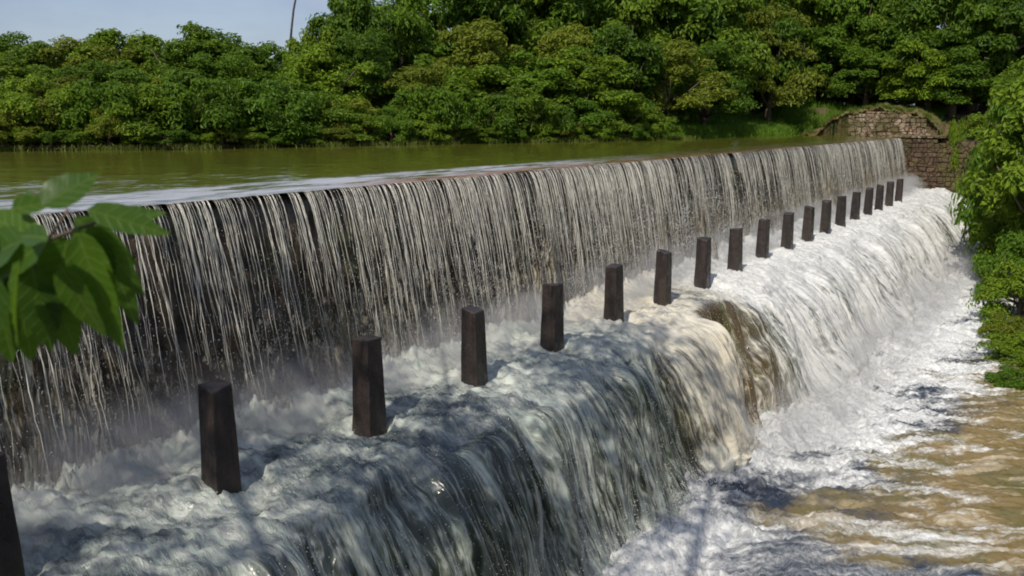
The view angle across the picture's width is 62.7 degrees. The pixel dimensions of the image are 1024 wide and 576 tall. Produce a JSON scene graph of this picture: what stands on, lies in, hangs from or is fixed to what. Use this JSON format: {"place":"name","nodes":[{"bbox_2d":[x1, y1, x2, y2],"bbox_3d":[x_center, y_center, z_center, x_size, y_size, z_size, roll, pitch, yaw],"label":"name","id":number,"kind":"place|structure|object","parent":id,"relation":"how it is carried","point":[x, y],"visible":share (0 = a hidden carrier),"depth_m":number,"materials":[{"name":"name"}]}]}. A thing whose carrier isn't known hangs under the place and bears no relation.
{"place":"outdoors","nodes":[
{"label":"outdoors","id":0,"kind":"place"},
{"bbox_2d":[0,136,896,214],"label":"reservoir water","id":1,"kind":"structure","parent":0,"point":[141,177],"depth_m":16.04,"materials":[{"name":"liquid"}]},
{"bbox_2d":[0,0,946,104],"label":"sky","id":2,"kind":"structure","parent":0,"point":[257,21],"materials":[{"name":"blue"}]},
{"bbox_2d":[10,184,983,575],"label":"cascade water","id":3,"kind":"structure","parent":0,"point":[532,456],"depth_m":10.39,"materials":[{"name":"white liquid"}]},
{"bbox_2d":[0,105,1002,150],"bbox_3d":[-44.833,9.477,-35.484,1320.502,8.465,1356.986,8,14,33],"label":"ground","id":4,"kind":"structure","parent":0,"point":[960,111],"depth_m":26.86,"materials":[{"name":"soil"}]},
{"bbox_2d":[0,31,32,78],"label":"broadleaf tree","id":5,"kind":"object","parent":4,"relation":"on","point":[6,42],"visible":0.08,"depth_m":30.74,"materials":[{"name":"green plant"}]},
{"bbox_2d":[0,120,48,147],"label":"shrub","id":6,"kind":"object","parent":4,"relation":"on","point":[3,137],"visible":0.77,"depth_m":22.50,"materials":[{"name":"green plant"}]},
{"bbox_2d":[0,55,63,113],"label":"broadleaf tree","id":7,"kind":"object","parent":4,"relation":"on","point":[15,66],"visible":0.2,"depth_m":25.29,"materials":[{"name":"green plant"}]},
{"bbox_2d":[0,40,63,92],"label":"broadleaf tree","id":8,"kind":"object","parent":4,"relation":"on","point":[29,56],"visible":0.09,"depth_m":28.39,"materials":[{"name":"green plant"}]},
{"bbox_2d":[0,73,78,131],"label":"shrub","id":9,"kind":"object","parent":4,"relation":"on","point":[60,98],"visible":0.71,"depth_m":22.95,"materials":[{"name":"green plant"}]},
{"bbox_2d":[14,129,80,147],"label":"shrub","id":10,"kind":"object","parent":4,"relation":"on","point":[52,137],"visible":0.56,"depth_m":22.69,"materials":[{"name":"green plant"}]},
{"bbox_2d":[10,80,102,131],"bbox_3d":[-12.814,-4.690,23.959,2.302,2.466,3.323,3,12,13],"label":"shrub","id":11,"kind":"object","parent":4,"relation":"on","point":[46,120],"visible":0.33,"depth_m":23.11,"materials":[{"name":"green plant"}]},
{"bbox_2d":[58,127,108,147],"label":"shrub","id":12,"kind":"object","parent":4,"relation":"on","point":[83,140],"visible":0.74,"depth_m":22.96,"materials":[{"name":"green plant"}]},
{"bbox_2d":[0,172,170,362],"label":"overhanging tree","id":13,"kind":"object","parent":4,"relation":"on","point":[61,289],"visible":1,"depth_m":1.65,"materials":[{"name":"green plant"}]},
{"bbox_2d":[27,34,155,81],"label":"broadleaf tree","id":14,"kind":"object","parent":4,"relation":"on","point":[54,53],"visible":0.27,"depth_m":27.93,"materials":[{"name":"green plant"}]},
{"bbox_2d":[48,60,152,95],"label":"broadleaf tree","id":15,"kind":"object","parent":4,"relation":"on","point":[107,72],"visible":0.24,"depth_m":25.19,"materials":[{"name":"green plant"}]},
{"bbox_2d":[56,78,154,139],"bbox_3d":[-11.545,-4.692,24.366,2.718,2.728,2.936,-1,11,-7],"label":"shrub","id":16,"kind":"object","parent":4,"relation":"on","point":[86,100],"visible":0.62,"depth_m":23.28,"materials":[{"name":"green plant"}]},
{"bbox_2d":[84,108,130,146],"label":"shrub","id":17,"kind":"object","parent":4,"relation":"on","point":[105,121],"visible":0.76,"depth_m":23.04,"materials":[{"name":"green plant"}]},
{"bbox_2d":[64,27,178,80],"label":"broadleaf tree","id":18,"kind":"object","parent":4,"relation":"on","point":[110,36],"visible":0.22,"depth_m":29.09,"materials":[{"name":"green plant"}]},
{"bbox_2d":[90,81,193,135],"bbox_3d":[-10.656,-4.644,24.172,3.148,2.513,3.147,7,13,31],"label":"shrub","id":19,"kind":"object","parent":4,"relation":"on","point":[148,95],"visible":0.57,"depth_m":23.34,"materials":[{"name":"green plant"}]},
{"bbox_2d":[135,126,200,147],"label":"shrub","id":20,"kind":"object","parent":4,"relation":"on","point":[176,135],"visible":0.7,"depth_m":23.39,"materials":[{"name":"green plant"}]},
{"bbox_2d":[138,102,212,141],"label":"shrub","id":21,"kind":"object","parent":4,"relation":"on","point":[162,117],"visible":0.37,"depth_m":23.93,"materials":[{"name":"green plant"}]},
{"bbox_2d":[135,21,232,124],"bbox_3d":[-11.213,-6.871,29.495,3.623,4.840,4.063,-1,11,-4],"label":"broadleaf tree","id":22,"kind":"object","parent":4,"relation":"on","point":[197,35],"visible":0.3,"depth_m":28.67,"materials":[{"name":"green plant"}]},
{"bbox_2d":[149,72,245,133],"bbox_3d":[-9.598,-4.820,25.061,3.402,3.133,3.465,0,11,2],"label":"shrub","id":23,"kind":"object","parent":4,"relation":"on","point":[215,103],"visible":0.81,"depth_m":24.01,"materials":[{"name":"green plant"}]},
{"bbox_2d":[155,50,274,135],"bbox_3d":[-9.432,-5.941,27.422,3.698,3.516,3.544,-3,12,-13],"label":"broadleaf tree","id":24,"kind":"object","parent":4,"relation":"on","point":[217,69],"visible":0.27,"depth_m":26.33,"materials":[{"name":"green plant"}]},
{"bbox_2d":[196,127,255,148],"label":"shrub","id":25,"kind":"object","parent":4,"relation":"on","point":[233,138],"visible":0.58,"depth_m":24.55,"materials":[{"name":"green plant"}]},
{"bbox_2d":[170,26,286,75],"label":"broadleaf tree","id":26,"kind":"object","parent":4,"relation":"on","point":[258,54],"visible":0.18,"depth_m":30.18,"materials":[{"name":"green plant"}]},
{"bbox_2d":[219,127,276,145],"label":"shrub","id":27,"kind":"object","parent":4,"relation":"on","point":[259,136],"visible":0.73,"depth_m":24.98,"materials":[{"name":"green plant"}]},
{"bbox_2d":[196,61,300,124],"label":"broadleaf tree","id":28,"kind":"object","parent":4,"relation":"on","point":[251,73],"visible":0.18,"depth_m":26.89,"materials":[{"name":"green plant"}]},
{"bbox_2d":[234,77,322,137],"bbox_3d":[-7.728,-5.110,26.511,3.605,3.061,3.579,3,12,16],"label":"shrub","id":29,"kind":"object","parent":4,"relation":"on","point":[298,106],"visible":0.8,"depth_m":25.54,"materials":[{"name":"green plant"}]},
{"bbox_2d":[255,131,301,146],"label":"shrub","id":30,"kind":"object","parent":4,"relation":"on","point":[283,137],"visible":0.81,"depth_m":25.38,"materials":[{"name":"green plant"}]},
{"bbox_2d":[252,71,331,107],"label":"broadleaf tree","id":31,"kind":"object","parent":4,"relation":"on","point":[295,84],"visible":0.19,"depth_m":27.77,"materials":[{"name":"green plant"}]},
{"bbox_2d":[298,25,342,91],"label":"broadleaf tree","id":32,"kind":"object","parent":4,"relation":"on","point":[307,40],"visible":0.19,"depth_m":33.15,"materials":[{"name":"green plant"}]},
{"bbox_2d":[280,93,366,134],"bbox_3d":[-6.318,-5.277,27.767,3.258,2.323,3.288,4,12,21],"label":"shrub","id":33,"kind":"object","parent":4,"relation":"on","point":[340,113],"visible":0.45,"depth_m":27.08,"materials":[{"name":"green plant"}]},
{"bbox_2d":[277,41,378,109],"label":"broadleaf tree","id":34,"kind":"object","parent":4,"relation":"on","point":[304,67],"visible":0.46,"depth_m":29.17,"materials":[{"name":"green plant"}]},
{"bbox_2d":[311,122,355,143],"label":"shrub","id":35,"kind":"object","parent":4,"relation":"on","point":[336,130],"visible":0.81,"depth_m":26.64,"materials":[{"name":"green plant"}]},
{"bbox_2d":[0,135,700,151],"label":"reeds","id":36,"kind":"object","parent":4,"relation":"on","point":[195,146],"visible":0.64,"depth_m":26.22,"materials":[{"name":"plant"}]},
{"bbox_2d":[305,0,407,77],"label":"broadleaf tree","id":37,"kind":"object","parent":4,"relation":"on","point":[357,16],"visible":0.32,"depth_m":33.25,"materials":[{"name":"green plant"}]},
{"bbox_2d":[319,97,399,134],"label":"shrub","id":38,"kind":"object","parent":4,"relation":"on","point":[360,103],"visible":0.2,"depth_m":27.79,"materials":[{"name":"green plant"}]},
{"bbox_2d":[340,113,384,145],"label":"shrub","id":39,"kind":"object","parent":4,"relation":"on","point":[361,136],"visible":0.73,"depth_m":27.17,"materials":[{"name":"green plant"}]},
{"bbox_2d":[315,27,413,108],"bbox_3d":[-5.526,-7.049,31.089,3.386,5.053,3.559,10,15,40],"label":"broadleaf tree","id":40,"kind":"object","parent":4,"relation":"on","point":[362,52],"visible":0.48,"depth_m":30.31,"materials":[{"name":"green plant"}]},
{"bbox_2d":[370,113,419,141],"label":"shrub","id":41,"kind":"object","parent":4,"relation":"on","point":[405,126],"visible":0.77,"depth_m":27.82,"materials":[{"name":"green plant"}]},
{"bbox_2d":[355,64,463,107],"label":"broadleaf tree","id":42,"kind":"object","parent":4,"relation":"on","point":[424,76],"visible":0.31,"depth_m":30.22,"materials":[{"name":"green plant"}]},
{"bbox_2d":[368,0,457,103],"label":"broadleaf tree","id":43,"kind":"object","parent":4,"relation":"on","point":[416,27],"visible":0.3,"depth_m":35.59,"materials":[{"name":"green plant"}]},
{"bbox_2d":[398,112,452,143],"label":"shrub","id":44,"kind":"object","parent":4,"relation":"on","point":[425,124],"visible":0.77,"depth_m":28.43,"materials":[{"name":"green plant"}]},
{"bbox_2d":[388,84,472,139],"bbox_3d":[-2.865,-5.724,30.014,3.071,3.125,3.594,1,11,3],"label":"shrub","id":45,"kind":"object","parent":4,"relation":"on","point":[425,103],"visible":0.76,"depth_m":28.77,"materials":[{"name":"green plant"}]},
{"bbox_2d":[0,139,898,484],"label":"weir","id":46,"kind":"object","parent":4,"relation":"on","point":[280,313],"visible":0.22,"depth_m":10.67,"materials":[{"name":"stone"}]},
{"bbox_2d":[0,451,24,575],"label":"concrete post","id":47,"kind":"object","parent":46,"relation":"on","point":[11,561],"visible":1,"depth_m":6.25,"materials":[{"name":"concrete"}]},
{"bbox_2d":[198,379,241,494],"bbox_3d":[-2.764,1.720,7.953,0.295,1.700,0.293,8,13,36],"label":"concrete post","id":48,"kind":"object","parent":46,"relation":"on","point":[220,468],"visible":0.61,"depth_m":7.80,"materials":[{"name":"concrete"}]},
{"bbox_2d":[352,334,386,437],"bbox_3d":[-1.627,1.390,9.565,0.308,1.700,0.310,7,13,33],"label":"concrete post","id":49,"kind":"object","parent":46,"relation":"on","point":[369,419],"visible":0.72,"depth_m":9.42,"materials":[{"name":"concrete"}]},
{"bbox_2d":[0,138,909,490],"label":"waterfall","id":50,"kind":"structure","parent":46,"relation":"on","point":[702,220],"depth_m":12.80,"materials":[{"name":"liquid"}]},
{"bbox_2d":[461,305,487,386],"bbox_3d":[-0.504,1.082,11.184,0.299,1.697,0.302,6,14,32],"label":"concrete post","id":51,"kind":"object","parent":46,"relation":"on","point":[474,372],"visible":0.54,"depth_m":11.03,"materials":[{"name":"concrete"}]},
{"bbox_2d":[540,283,563,351],"bbox_3d":[0.611,0.763,12.820,0.305,1.700,0.309,9,14,35],"label":"concrete post","id":52,"kind":"object","parent":46,"relation":"on","point":[552,328],"visible":0.62,"depth_m":12.66,"materials":[{"name":"concrete"}]},
{"bbox_2d":[603,263,623,321],"bbox_3d":[1.749,0.436,14.428,0.298,1.698,0.293,8,14,36],"label":"concrete post","id":53,"kind":"object","parent":46,"relation":"on","point":[613,301],"visible":0.54,"depth_m":14.27,"materials":[{"name":"concrete"}]},
{"bbox_2d":[653,249,671,305],"bbox_3d":[2.875,0.112,16.051,0.299,1.697,0.302,8,13,34],"label":"concrete post","id":54,"kind":"object","parent":46,"relation":"on","point":[662,283],"visible":0.59,"depth_m":15.89,"materials":[{"name":"concrete"}]},
{"bbox_2d":[694,237,710,288],"bbox_3d":[4.002,-0.220,17.671,0.309,1.700,0.307,8,13,33],"label":"concrete post","id":55,"kind":"object","parent":46,"relation":"on","point":[702,276],"visible":0.57,"depth_m":17.51,"materials":[{"name":"concrete"}]},
{"bbox_2d":[727,228,742,271],"bbox_3d":[5.119,-0.531,19.296,0.308,1.700,0.312,7,14,34],"label":"concrete post","id":56,"kind":"object","parent":46,"relation":"on","point":[735,253],"visible":0.59,"depth_m":19.12,"materials":[{"name":"concrete"}]},
{"bbox_2d":[755,219,769,258],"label":"concrete post","id":57,"kind":"object","parent":46,"relation":"on","point":[762,241],"visible":0.56,"depth_m":20.76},
{"bbox_2d":[780,212,793,249],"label":"concrete post","id":58,"kind":"object","parent":46,"relation":"on","point":[787,231],"visible":0.59,"depth_m":22.37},
{"bbox_2d":[801,205,814,241],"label":"concrete post","id":59,"kind":"object","parent":46,"relation":"on","point":[808,225],"visible":0.56,"depth_m":23.99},
{"bbox_2d":[395,0,525,78],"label":"broadleaf tree","id":60,"kind":"object","parent":4,"relation":"on","point":[469,11],"visible":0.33,"depth_m":38.20,"materials":[{"name":"green plant"}]},
{"bbox_2d":[442,64,511,116],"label":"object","id":61,"kind":"object","parent":4,"relation":"on","point":[465,77],"visible":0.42,"depth_m":31.34,"materials":[{"name":"green plant"}]},
{"bbox_2d":[427,16,548,100],"bbox_3d":[-1.482,-7.935,34.517,5.775,6.086,4.993,7,13,31],"label":"broadleaf tree","id":62,"kind":"object","parent":4,"relation":"on","point":[483,47],"visible":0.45,"depth_m":32.79,"materials":[{"name":"green plant"}]},
{"bbox_2d":[467,91,524,133],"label":"shrub","id":63,"kind":"object","parent":4,"relation":"on","point":[506,119],"visible":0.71,"depth_m":30.23,"materials":[{"name":"green plant"}]},
{"bbox_2d":[451,48,577,118],"bbox_3d":[0.162,-7.455,34.282,5.362,4.458,5.016,3,12,14],"label":"broadleaf tree","id":64,"kind":"object","parent":4,"relation":"on","point":[532,76],"visible":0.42,"depth_m":33.02,"materials":[{"name":"green plant"}]},
{"bbox_2d":[474,0,564,78],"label":"broadleaf tree","id":65,"kind":"object","parent":4,"relation":"on","point":[544,27],"visible":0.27,"depth_m":39.59,"materials":[{"name":"green plant"}]},
{"bbox_2d":[489,85,563,132],"bbox_3d":[0.403,-6.225,31.968,3.591,2.940,3.200,-10,15,-40],"label":"shrub","id":66,"kind":"object","parent":4,"relation":"on","point":[535,102],"visible":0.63,"depth_m":31.04,"materials":[{"name":"green plant"}]},
{"bbox_2d":[522,104,575,130],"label":"shrub","id":67,"kind":"object","parent":4,"relation":"on","point":[554,118],"visible":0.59,"depth_m":31.67,"materials":[{"name":"green plant"}]},
{"bbox_2d":[498,0,637,66],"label":"broadleaf tree","id":68,"kind":"object","parent":4,"relation":"on","point":[571,11],"visible":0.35,"depth_m":40.99,"materials":[{"name":"green plant"}]},
{"bbox_2d":[536,20,621,103],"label":"broadleaf tree","id":69,"kind":"object","parent":4,"relation":"on","point":[554,39],"visible":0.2,"depth_m":36.05,"materials":[{"name":"green plant"}]},
{"bbox_2d":[558,97,621,133],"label":"shrub","id":70,"kind":"object","parent":4,"relation":"on","point":[592,112],"visible":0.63,"depth_m":32.81,"materials":[{"name":"green plant"}]},
{"bbox_2d":[537,44,643,116],"bbox_3d":[2.515,-7.763,35.046,5.355,4.609,5.416,-1,11,-3],"label":"broadleaf tree","id":71,"kind":"object","parent":4,"relation":"on","point":[578,61],"visible":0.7,"depth_m":33.62,"materials":[{"name":"green plant"}]},
{"bbox_2d":[595,88,650,130],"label":"shrub","id":72,"kind":"object","parent":4,"relation":"on","point":[635,110],"visible":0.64,"depth_m":33.74,"materials":[{"name":"green plant"}]},
{"bbox_2d":[576,23,671,113],"bbox_3d":[4.544,-8.573,37.260,4.960,5.848,4.614,11,15,43],"label":"broadleaf tree","id":73,"kind":"object","parent":4,"relation":"on","point":[619,42],"visible":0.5,"depth_m":35.89,"materials":[{"name":"green plant"}]},
{"bbox_2d":[567,0,690,65],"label":"broadleaf tree","id":74,"kind":"object","parent":4,"relation":"on","point":[647,23],"visible":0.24,"depth_m":42.28,"materials":[{"name":"green plant"}]},
{"bbox_2d":[608,106,681,132],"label":"shrub","id":75,"kind":"object","parent":4,"relation":"on","point":[664,125],"visible":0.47,"depth_m":34.90,"materials":[{"name":"green plant"}]},
{"bbox_2d":[393,95,956,143],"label":"grass","id":76,"kind":"structure","parent":4,"relation":"on","point":[755,125],"depth_m":46.62,"materials":[{"name":"plant"}]},
{"bbox_2d":[615,0,741,115],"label":"broadleaf tree","id":77,"kind":"object","parent":4,"relation":"on","point":[716,24],"visible":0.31,"depth_m":42.55,"materials":[{"name":"green plant"}]},
{"bbox_2d":[627,37,739,122],"bbox_3d":[7.266,-8.791,38.978,5.983,5.377,5.173,10,15,42],"label":"broadleaf tree","id":78,"kind":"object","parent":4,"relation":"on","point":[703,90],"visible":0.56,"depth_m":37.53,"materials":[{"name":"green plant"}]},
{"bbox_2d":[666,40,761,124],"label":"broadleaf tree","id":79,"kind":"object","parent":4,"relation":"on","point":[740,106],"visible":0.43,"depth_m":41.03,"materials":[{"name":"green plant"}]},
{"bbox_2d":[657,0,779,121],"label":"broadleaf tree","id":80,"kind":"object","parent":4,"relation":"on","point":[746,41],"visible":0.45,"depth_m":42.90,"materials":[{"name":"green plant"}]},
{"bbox_2d":[735,0,812,116],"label":"broadleaf tree","id":81,"kind":"object","parent":4,"relation":"on","point":[786,28],"visible":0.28,"depth_m":46.92,"materials":[{"name":"green plant"}]},
{"bbox_2d":[739,0,830,121],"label":"broadleaf tree","id":82,"kind":"object","parent":4,"relation":"on","point":[791,89],"visible":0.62,"depth_m":46.65,"materials":[{"name":"green plant"}]},
{"bbox_2d":[776,23,855,98],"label":"broadleaf tree","id":83,"kind":"object","parent":4,"relation":"on","point":[827,41],"visible":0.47,"depth_m":51.06,"materials":[{"name":"green plant"}]},
{"bbox_2d":[793,0,862,99],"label":"broadleaf tree","id":84,"kind":"object","parent":4,"relation":"on","point":[817,21],"visible":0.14,"depth_m":53.14,"materials":[{"name":"green plant"}]},
{"bbox_2d":[805,0,895,104],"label":"broadleaf tree","id":85,"kind":"object","parent":4,"relation":"on","point":[854,16],"visible":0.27,"depth_m":51.21,"materials":[{"name":"green plant"}]},
{"bbox_2d":[813,32,907,105],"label":"broadleaf tree","id":86,"kind":"object","parent":4,"relation":"on","point":[875,61],"visible":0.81,"depth_m":50.56,"materials":[{"name":"green plant"}]},
{"bbox_2d":[803,103,945,134],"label":"dry grass","id":87,"kind":"structure","parent":4,"relation":"on","point":[910,109],"depth_m":45.15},
{"bbox_2d":[835,0,942,102],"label":"broadleaf tree","id":88,"kind":"object","parent":4,"relation":"on","point":[882,19],"visible":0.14,"depth_m":50.70,"materials":[{"name":"green plant"}]},
{"bbox_2d":[801,102,980,196],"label":"stone abutment","id":89,"kind":"object","parent":4,"relation":"on","point":[928,151],"visible":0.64,"depth_m":43.40,"materials":[{"name":"stone"}]},
{"bbox_2d":[873,51,926,105],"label":"broadleaf tree","id":90,"kind":"object","parent":4,"relation":"on","point":[886,86],"visible":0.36,"depth_m":48.67,"materials":[{"name":"green plant"}]},
{"bbox_2d":[890,23,964,110],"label":"broadleaf tree","id":91,"kind":"object","parent":4,"relation":"on","point":[933,60],"visible":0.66,"depth_m":46.81,"materials":[{"name":"green plant"}]},
{"bbox_2d":[868,0,992,106],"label":"broadleaf tree","id":92,"kind":"object","parent":4,"relation":"on","point":[912,16],"visible":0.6,"depth_m":47.36,"materials":[{"name":"green plant"}]},
{"bbox_2d":[937,116,966,181],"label":"shrub","id":93,"kind":"object","parent":4,"relation":"on","point":[955,135],"visible":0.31,"depth_m":42.07,"materials":[{"name":"green plant"}]},
{"bbox_2d":[903,42,1007,116],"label":"broadleaf tree","id":94,"kind":"object","parent":4,"relation":"on","point":[954,97],"visible":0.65,"depth_m":45.77,"materials":[{"name":"green plant"}]},
{"bbox_2d":[920,0,1023,111],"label":"broadleaf tree","id":95,"kind":"object","parent":4,"relation":"on","point":[984,10],"visible":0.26,"depth_m":45.97,"materials":[{"name":"green plant"}]},
{"bbox_2d":[966,105,1001,138],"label":"shrub","id":96,"kind":"object","parent":4,"relation":"on","point":[975,131],"visible":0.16,"depth_m":43.45,"materials":[{"name":"green plant"}]},
{"bbox_2d":[945,0,1023,89],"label":"broadleaf tree","id":97,"kind":"object","parent":4,"relation":"on","point":[1005,42],"visible":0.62,"depth_m":45.20,"materials":[{"name":"green plant"}]},
{"bbox_2d":[949,77,1023,255],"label":"shrub","id":98,"kind":"object","parent":4,"relation":"on","point":[973,200],"visible":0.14,"depth_m":31.58,"materials":[{"name":"green plant"}]},
{"bbox_2d":[953,77,1023,218],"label":"broadleaf tree","id":99,"kind":"object","parent":4,"relation":"on","point":[1001,177],"visible":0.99,"depth_m":27.46,"materials":[{"name":"green plant"}]},
{"bbox_2d":[962,191,1023,275],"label":"shrub","id":100,"kind":"object","parent":4,"relation":"on","point":[996,224],"visible":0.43,"depth_m":29.87,"materials":[{"name":"green plant"}]},
{"bbox_2d":[965,258,1023,323],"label":"shrub","id":101,"kind":"object","parent":4,"relation":"on","point":[997,286],"visible":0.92,"depth_m":23.86,"materials":[{"name":"green plant"}]},
{"bbox_2d":[967,225,1023,299],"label":"shrub","id":102,"kind":"object","parent":4,"relation":"on","point":[1005,249],"visible":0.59,"depth_m":26.70,"materials":[{"name":"green plant"}]},
{"bbox_2d":[971,330,1023,369],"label":"shrub","id":103,"kind":"object","parent":4,"relation":"on","point":[1009,346],"visible":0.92,"depth_m":19.82,"materials":[{"name":"green plant"}]},
{"bbox_2d":[975,312,1023,343],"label":"shrub","id":104,"kind":"object","parent":4,"relation":"on","point":[1005,326],"visible":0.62,"depth_m":21.80,"materials":[{"name":"green plant"}]},
{"bbox_2d":[977,56,1023,191],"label":"broadleaf tree","id":105,"kind":"object","parent":4,"relation":"on","point":[1017,72],"visible":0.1,"depth_m":36.30,"materials":[{"name":"green plant"}]},
{"bbox_2d":[981,364,1023,390],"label":"shrub","id":106,"kind":"object","parent":4,"relation":"on","point":[999,379],"visible":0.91,"depth_m":18.26,"materials":[{"name":"green plant"}]},
{"bbox_2d":[529,241,1023,575],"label":"river water","id":107,"kind":"structure","parent":0,"point":[910,462],"depth_m":13.18,"materials":[{"name":"white liquid"}]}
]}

